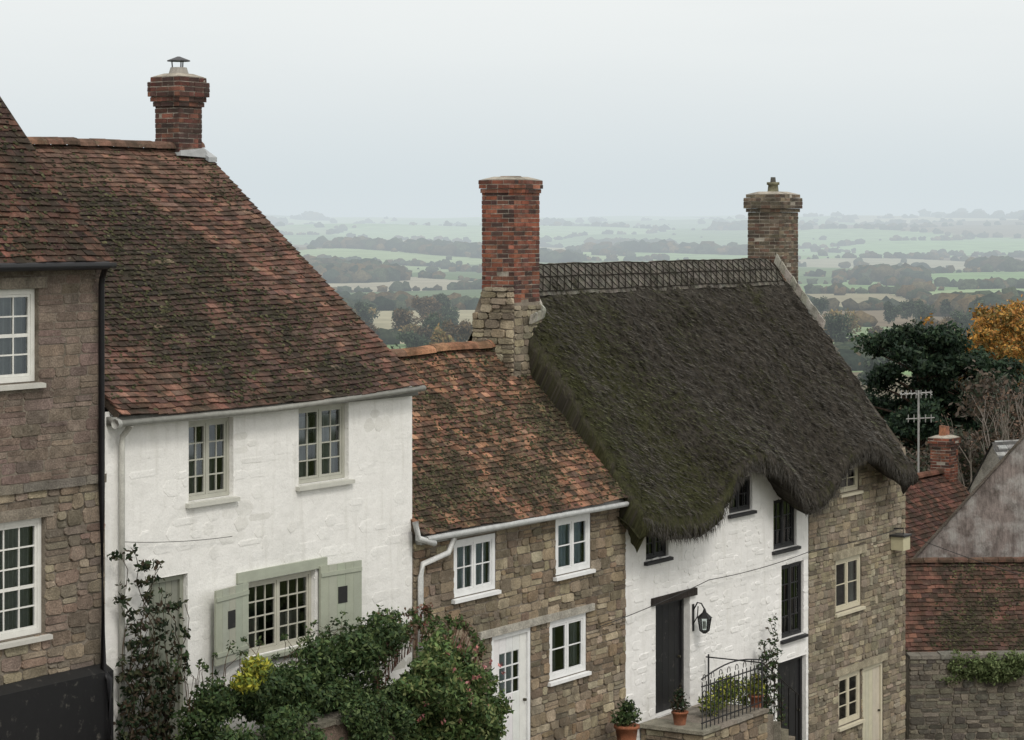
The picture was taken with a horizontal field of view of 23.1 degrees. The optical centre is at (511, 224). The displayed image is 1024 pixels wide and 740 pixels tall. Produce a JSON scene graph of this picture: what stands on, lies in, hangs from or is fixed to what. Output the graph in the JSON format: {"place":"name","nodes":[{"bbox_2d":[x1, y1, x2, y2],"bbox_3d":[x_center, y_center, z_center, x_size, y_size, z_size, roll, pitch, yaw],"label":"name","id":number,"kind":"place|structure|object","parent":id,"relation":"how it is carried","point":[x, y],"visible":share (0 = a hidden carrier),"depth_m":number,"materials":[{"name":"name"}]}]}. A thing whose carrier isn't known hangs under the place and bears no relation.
{"place":"outdoors","nodes":[
{"label":"outdoors","id":0,"kind":"place"},
{"bbox_2d":[0,0,1023,217],"label":"sky","id":1,"kind":"structure","parent":0,"point":[331,108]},
{"bbox_2d":[263,208,1023,739],"bbox_3d":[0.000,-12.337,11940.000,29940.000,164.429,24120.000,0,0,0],"label":"ground","id":2,"kind":"structure","parent":0,"point":[683,230],"depth_m":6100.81,"materials":[{"name":"green plant"}]},
{"bbox_2d":[0,97,104,684],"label":"walls","id":3,"kind":"structure","parent":2,"relation":"on","point":[49,432],"depth_m":28.77,"materials":[{"name":"stone"}]},
{"bbox_2d":[0,289,45,390],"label":"window","id":4,"kind":"structure","parent":3,"relation":"attached to","point":[17,335],"depth_m":28.34,"materials":[{"name":"paint"}]},
{"bbox_2d":[0,518,52,649],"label":"window","id":5,"kind":"structure","parent":3,"relation":"attached to","point":[20,578],"depth_m":28.38,"materials":[{"name":"paint"}]},
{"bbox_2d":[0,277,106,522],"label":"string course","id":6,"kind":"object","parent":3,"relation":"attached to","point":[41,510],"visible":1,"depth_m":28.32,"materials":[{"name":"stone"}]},
{"bbox_2d":[0,98,113,262],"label":"tiled roof","id":7,"kind":"structure","parent":3,"relation":"attached to","point":[41,219],"depth_m":28.98,"materials":[{"name":"tile"}]},
{"bbox_2d":[0,664,113,739],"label":"tarred plinth","id":8,"kind":"structure","parent":3,"relation":"attached to","point":[69,705],"depth_m":28.54,"materials":[{"name":"paint"}]},
{"bbox_2d":[0,261,116,739],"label":"gutter","id":9,"kind":"object","parent":3,"relation":"attached to","point":[104,266],"visible":1,"depth_m":29.21,"materials":[{"name":"paint"}]},
{"bbox_2d":[107,543,190,739],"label":"climbing plant","id":10,"kind":"object","parent":2,"relation":"on","point":[133,719],"visible":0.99,"depth_m":29.75,"materials":[{"name":"green plant"}]},
{"bbox_2d":[105,386,411,739],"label":"walls","id":11,"kind":"structure","parent":2,"relation":"on","point":[272,517],"depth_m":31.80,"materials":[{"name":"white paint"}]},
{"bbox_2d":[149,574,182,738],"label":"door","id":12,"kind":"structure","parent":11,"relation":"attached to","point":[173,585],"depth_m":30.53,"materials":[{"name":"paint"}]},
{"bbox_2d":[185,417,239,507],"bbox_3d":[-4.058,2.942,31.263,0.895,1.056,0.990,0,0,32],"label":"window","id":13,"kind":"structure","parent":11,"relation":"attached to","point":[208,458],"depth_m":31.27,"materials":[{"name":"paint"}]},
{"bbox_2d":[27,137,423,417],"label":"tiled roof","id":14,"kind":"structure","parent":11,"relation":"on","point":[220,293],"depth_m":33.51,"materials":[{"name":"tile"}]},
{"bbox_2d":[147,73,209,156],"bbox_3d":[-4.853,-1.300,36.394,0.624,1.805,0.692,0,0,32],"label":"chimney","id":15,"kind":"object","parent":14,"relation":"on","point":[177,99],"visible":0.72,"depth_m":36.19,"materials":[{"name":"brick"}]},
{"bbox_2d":[167,56,189,73],"bbox_3d":[-4.853,-2.307,36.394,0.332,0.290,0.340,0,0,32],"label":"chimney cowl","id":16,"kind":"object","parent":15,"relation":"on","point":[181,68],"visible":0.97,"depth_m":36.30,"materials":[{"name":"silver metal"}]},
{"bbox_2d":[175,148,216,161],"bbox_3d":[-4.792,-1.085,36.444,0.650,0.330,0.750,0,0,32],"label":"lead flashing","id":17,"kind":"object","parent":14,"relation":"on","point":[205,154],"visible":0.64,"depth_m":36.36,"materials":[{"name":"paint"}]},
{"bbox_2d":[106,385,425,738],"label":"gutter","id":18,"kind":"object","parent":11,"relation":"attached to","point":[129,422],"visible":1,"depth_m":29.90,"materials":[{"name":"paint"}]},
{"bbox_2d":[244,571,316,660],"bbox_3d":[-3.291,5.042,32.470,0.895,1.016,1.550,0,0,32],"label":"window","id":19,"kind":"structure","parent":11,"relation":"attached to","point":[279,606],"depth_m":32.68,"materials":[{"name":"paint"}]},
{"bbox_2d":[236,557,326,583],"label":"lintel","id":20,"kind":"structure","parent":11,"relation":"attached to","point":[275,571],"depth_m":32.19,"materials":[{"name":"paint"}]},
{"bbox_2d":[214,560,361,665],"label":"shutters","id":21,"kind":"object","parent":11,"relation":"attached to","point":[340,587],"visible":0.8,"depth_m":32.88,"materials":[{"name":"paint"}]},
{"bbox_2d":[296,403,354,490],"bbox_3d":[-2.806,2.922,33.233,0.895,1.076,1.220,0,0,32],"label":"window","id":22,"kind":"structure","parent":11,"relation":"attached to","point":[321,442],"depth_m":33.28,"materials":[{"name":"paint"}]},
{"bbox_2d":[252,698,406,739],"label":"coped wall","id":23,"kind":"structure","parent":2,"relation":"on","point":[333,725],"depth_m":30.96,"materials":[{"name":"grey stone"}]},
{"bbox_2d":[377,602,433,644],"bbox_3d":[-1.465,5.414,33.796,0.277,0.547,1.320,0,0,32],"label":"rose bush","id":24,"kind":"object","parent":2,"relation":"on","point":[426,608],"visible":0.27,"depth_m":34.11,"materials":[{"name":"plant"}]},
{"bbox_2d":[370,611,514,739],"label":"shrub","id":25,"kind":"object","parent":2,"relation":"on","point":[448,682],"visible":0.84,"depth_m":32.90,"materials":[{"name":"green plant"}]},
{"bbox_2d":[390,340,628,739],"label":"stone cottage","id":26,"kind":"structure","parent":2,"relation":"on","point":[518,529],"depth_m":37.87,"materials":[{"name":"stone"}]},
{"bbox_2d":[451,533,500,603],"bbox_3d":[-0.834,4.947,36.281,0.835,0.886,1.220,0,0,32],"label":"window","id":27,"kind":"structure","parent":26,"relation":"in","point":[474,557],"depth_m":36.14,"materials":[{"name":"paint"}]},
{"bbox_2d":[491,627,529,739],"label":"door","id":28,"kind":"structure","parent":26,"relation":"in","point":[504,646],"depth_m":37.10,"materials":[{"name":"paint"}]},
{"bbox_2d":[514,613,591,686],"bbox_3d":[0.558,6.487,38.472,0.835,0.966,1.210,0,0,32],"label":"window","id":29,"kind":"structure","parent":26,"relation":"in","point":[567,638],"depth_m":38.55,"materials":[{"name":"paint"}]},
{"bbox_2d":[553,513,595,580],"bbox_3d":[0.641,4.937,38.602,0.835,0.926,1.160,0,0,32],"label":"window","id":30,"kind":"structure","parent":26,"relation":"in","point":[572,536],"depth_m":38.48,"materials":[{"name":"paint"}]},
{"bbox_2d":[352,307,943,343],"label":"woodland","id":31,"kind":"object","parent":2,"relation":"on","point":[439,335],"visible":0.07,"depth_m":859.70,"materials":[{"name":"green plant"}]},
{"bbox_2d":[348,293,1000,419],"bbox_3d":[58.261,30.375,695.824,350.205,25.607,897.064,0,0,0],"label":"woodland","id":32,"kind":"object","parent":2,"relation":"on","point":[919,310],"visible":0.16,"depth_m":976.55,"materials":[{"name":"green plant"}]},
{"bbox_2d":[360,295,999,446],"bbox_3d":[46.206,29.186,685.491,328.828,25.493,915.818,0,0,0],"label":"woodland","id":33,"kind":"object","parent":2,"relation":"on","point":[427,305],"visible":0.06,"depth_m":883.20,"materials":[{"name":"green plant"}]},
{"bbox_2d":[468,176,918,739],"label":"thatched cottage","id":34,"kind":"structure","parent":2,"relation":"on","point":[724,418],"depth_m":43.85,"materials":[{"name":"plant"}]},
{"bbox_2d":[644,535,673,565],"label":"window","id":35,"kind":"structure","parent":34,"relation":"in","point":[653,550],"depth_m":40.72,"materials":[{"name":"paint"}]},
{"bbox_2d":[656,599,683,712],"bbox_3d":[2.518,7.087,41.183,0.105,1.826,1.162,0,0,32],"label":"door","id":36,"kind":"structure","parent":34,"relation":"in","point":[670,615],"depth_m":41.30,"materials":[{"name":"paint"}]},
{"bbox_2d":[692,602,711,633],"bbox_3d":[3.163,6.535,41.577,0.344,0.512,0.243,0,0,7],"label":"wall lantern","id":37,"kind":"object","parent":34,"relation":"attached to","point":[704,614],"depth_m":41.57,"materials":[{"name":"paint"}]},
{"bbox_2d":[727,476,756,518],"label":"window","id":38,"kind":"structure","parent":34,"relation":"in","point":[741,501],"depth_m":43.43,"materials":[{"name":"paint"}]},
{"bbox_2d":[772,499,800,554],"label":"window","id":39,"kind":"structure","parent":34,"relation":"in","point":[783,513],"depth_m":44.89,"materials":[{"name":"paint"}]},
{"bbox_2d":[777,656,801,739],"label":"cellar door","id":40,"kind":"structure","parent":34,"relation":"in","point":[790,671],"depth_m":45.06,"materials":[{"name":"paint"}]},
{"bbox_2d":[780,561,807,643],"bbox_3d":[4.721,6.757,45.062,0.875,1.386,1.020,0,0,32],"label":"window","id":41,"kind":"structure","parent":34,"relation":"in","point":[791,573],"depth_m":45.07,"materials":[{"name":"paint"}]},
{"bbox_2d":[834,554,865,617],"bbox_3d":[6.003,6.747,47.061,0.855,1.046,1.270,0,0,32],"label":"window","id":42,"kind":"structure","parent":34,"relation":"in","point":[847,569],"depth_m":47.28,"materials":[{"name":"paint"}]},
{"bbox_2d":[839,464,862,497],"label":"window","id":43,"kind":"structure","parent":34,"relation":"in","point":[850,485],"depth_m":47.19,"materials":[{"name":"paint"}]},
{"bbox_2d":[837,670,864,731],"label":"window","id":44,"kind":"structure","parent":34,"relation":"in","point":[849,685],"depth_m":47.27,"materials":[{"name":"paint"}]},
{"bbox_2d":[862,662,881,739],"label":"cream door","id":45,"kind":"structure","parent":34,"relation":"in","point":[872,675],"depth_m":47.89,"materials":[{"name":"paint"}]},
{"bbox_2d":[889,528,911,550],"bbox_3d":[7.545,6.085,48.528,0.305,0.433,0.380,0,0,32],"label":"bell box","id":46,"kind":"object","parent":34,"relation":"attached to","point":[900,541],"visible":1,"depth_m":48.41,"materials":[{"name":"paint"}]},
{"bbox_2d":[134,529,1023,626],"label":"telephone cable","id":47,"kind":"object","parent":46,"relation":"attached to","point":[705,581],"visible":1,"depth_m":43.13,"materials":[{"name":"paint"}]},
{"bbox_2d":[640,702,794,739],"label":"stone steps","id":48,"kind":"structure","parent":2,"relation":"on","point":[759,724],"depth_m":40.50,"materials":[{"name":"grey stone"}]},
{"bbox_2d":[668,685,691,725],"bbox_3d":[2.680,7.689,40.087,0.375,0.642,0.392,0,0,32],"label":"potted plant","id":49,"kind":"object","parent":48,"relation":"on","point":[679,712],"visible":1,"depth_m":39.99,"materials":[{"name":"green plant"}]},
{"bbox_2d":[697,673,752,716],"bbox_3d":[3.589,7.758,41.360,0.591,0.828,2.049,0,0,27],"label":"yellow shrub","id":50,"kind":"object","parent":48,"relation":"on","point":[724,695],"visible":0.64,"depth_m":40.94,"materials":[{"name":"green plant"}]},
{"bbox_2d":[701,654,798,739],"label":"iron railing","id":51,"kind":"object","parent":48,"relation":"on","point":[730,677],"visible":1,"depth_m":40.89,"materials":[{"name":"black metal"}]},
{"bbox_2d":[747,670,765,707],"bbox_3d":[4.051,7.704,41.566,0.362,0.611,0.331,0,0,-7],"label":"potted plant","id":52,"kind":"object","parent":48,"relation":"on","point":[756,691],"visible":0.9,"depth_m":41.51,"materials":[{"name":"green plant"}]},
{"bbox_2d":[846,319,993,477],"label":"pine tree","id":53,"kind":"object","parent":2,"relation":"on","point":[932,352],"visible":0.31,"depth_m":136.49,"materials":[{"name":"green plant"}]},
{"bbox_2d":[896,358,1023,488],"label":"woodland edge","id":54,"kind":"object","parent":2,"relation":"on","point":[992,388],"visible":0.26,"depth_m":115.26,"materials":[{"name":"brown plant"}]},
{"bbox_2d":[899,345,1023,486],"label":"pine tree","id":55,"kind":"object","parent":2,"relation":"on","point":[949,395],"visible":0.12,"depth_m":139.24,"materials":[{"name":"green plant"}]},
{"bbox_2d":[905,557,1023,738],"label":"tiled outbuilding","id":56,"kind":"structure","parent":2,"relation":"on","point":[961,603],"depth_m":52.03,"materials":[{"name":"tile"}]},
{"bbox_2d":[906,650,1023,739],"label":"masonry","id":57,"kind":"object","parent":2,"relation":"on","point":[965,710],"visible":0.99,"depth_m":50.12,"materials":[{"name":"stone"}]},
{"bbox_2d":[939,646,1023,685],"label":"ivy","id":58,"kind":"object","parent":57,"relation":"on","point":[985,670],"visible":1,"depth_m":50.03,"materials":[{"name":"green plant"}]},
{"bbox_2d":[913,435,1023,557],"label":"rendered barn","id":59,"kind":"structure","parent":2,"relation":"on","point":[985,518],"depth_m":54.86,"materials":[{"name":"plaster"},{"name":"clay tile"}]},
{"bbox_2d":[923,298,1023,388],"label":"autumn tree","id":60,"kind":"object","parent":2,"relation":"on","point":[988,335],"visible":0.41,"depth_m":152.71,"materials":[{"name":"orange plant"}]},
{"bbox_2d":[935,379,1023,487],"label":"bare tree","id":61,"kind":"object","parent":2,"relation":"on","point":[1002,425],"visible":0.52,"depth_m":105.04,"materials":[{"name":"brown plant"}]},
{"bbox_2d":[967,440,1017,492],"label":"roof","id":62,"kind":"structure","parent":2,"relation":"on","point":[996,452],"depth_m":68.10,"materials":[{"name":"stone"}]},
{"bbox_2d":[969,294,1023,359],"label":"autumn tree","id":63,"kind":"object","parent":2,"relation":"on","point":[1001,319],"visible":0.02,"depth_m":165.59,"materials":[{"name":"orange plant"}]},
{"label":"walls","id":64,"kind":"object","parent":2,"relation":"on","visible":0},
{"bbox_2d":[905,468,969,557],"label":"tiled roof","id":65,"kind":"structure","parent":64,"relation":"on","point":[935,498],"depth_m":59.53,"materials":[{"name":"tile"}]},
{"bbox_2d":[899,390,934,472],"bbox_3d":[9.924,5.470,61.220,0.854,2.860,0.441,0,0,0],"label":"tv aerial","id":66,"kind":"object","parent":65,"relation":"attached to","point":[919,393],"visible":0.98,"depth_m":61.20,"materials":[{"name":"paint"}]},
{"bbox_2d":[927,435,960,482],"bbox_3d":[10.662,6.043,61.705,0.611,1.719,0.660,0,0,32],"label":"chimney","id":67,"kind":"object","parent":65,"relation":"on","point":[944,453],"visible":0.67,"depth_m":61.49,"materials":[{"name":"brick"}]},
{"bbox_2d":[939,425,949,435],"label":"chimney pots","id":68,"kind":"object","parent":67,"relation":"on","point":[943,430],"visible":1,"depth_m":61.58,"materials":[{"name":"orange ceramic"}]},
{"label":"pavement","id":69,"kind":"structure","parent":0,"visible":0},
{"bbox_2d":[169,604,425,739],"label":"hedge","id":70,"kind":"object","parent":69,"relation":"on","point":[282,701],"visible":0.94,"depth_m":31.04,"materials":[{"name":"green plant"}]},
{"bbox_2d":[229,652,273,693],"bbox_3d":[-3.083,5.315,29.652,0.477,0.462,0.656,0,0,32],"label":"yellow shrub","id":71,"kind":"object","parent":70,"relation":"on","point":[256,667],"visible":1,"depth_m":29.60,"materials":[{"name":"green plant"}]},
{"bbox_2d":[610,697,641,739],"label":"potted plant","id":72,"kind":"object","parent":69,"relation":"on","point":[627,727],"visible":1,"depth_m":38.83,"materials":[{"name":"green plant"}]},
{"bbox_2d":[753,613,786,727],"bbox_3d":[4.479,7.942,43.615,0.289,2.326,1.218,0,0,32],"label":"climbing plant","id":73,"kind":"object","parent":69,"relation":"on","point":[773,664],"visible":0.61,"depth_m":43.66,"materials":[{"name":"green plant"}]}
]}

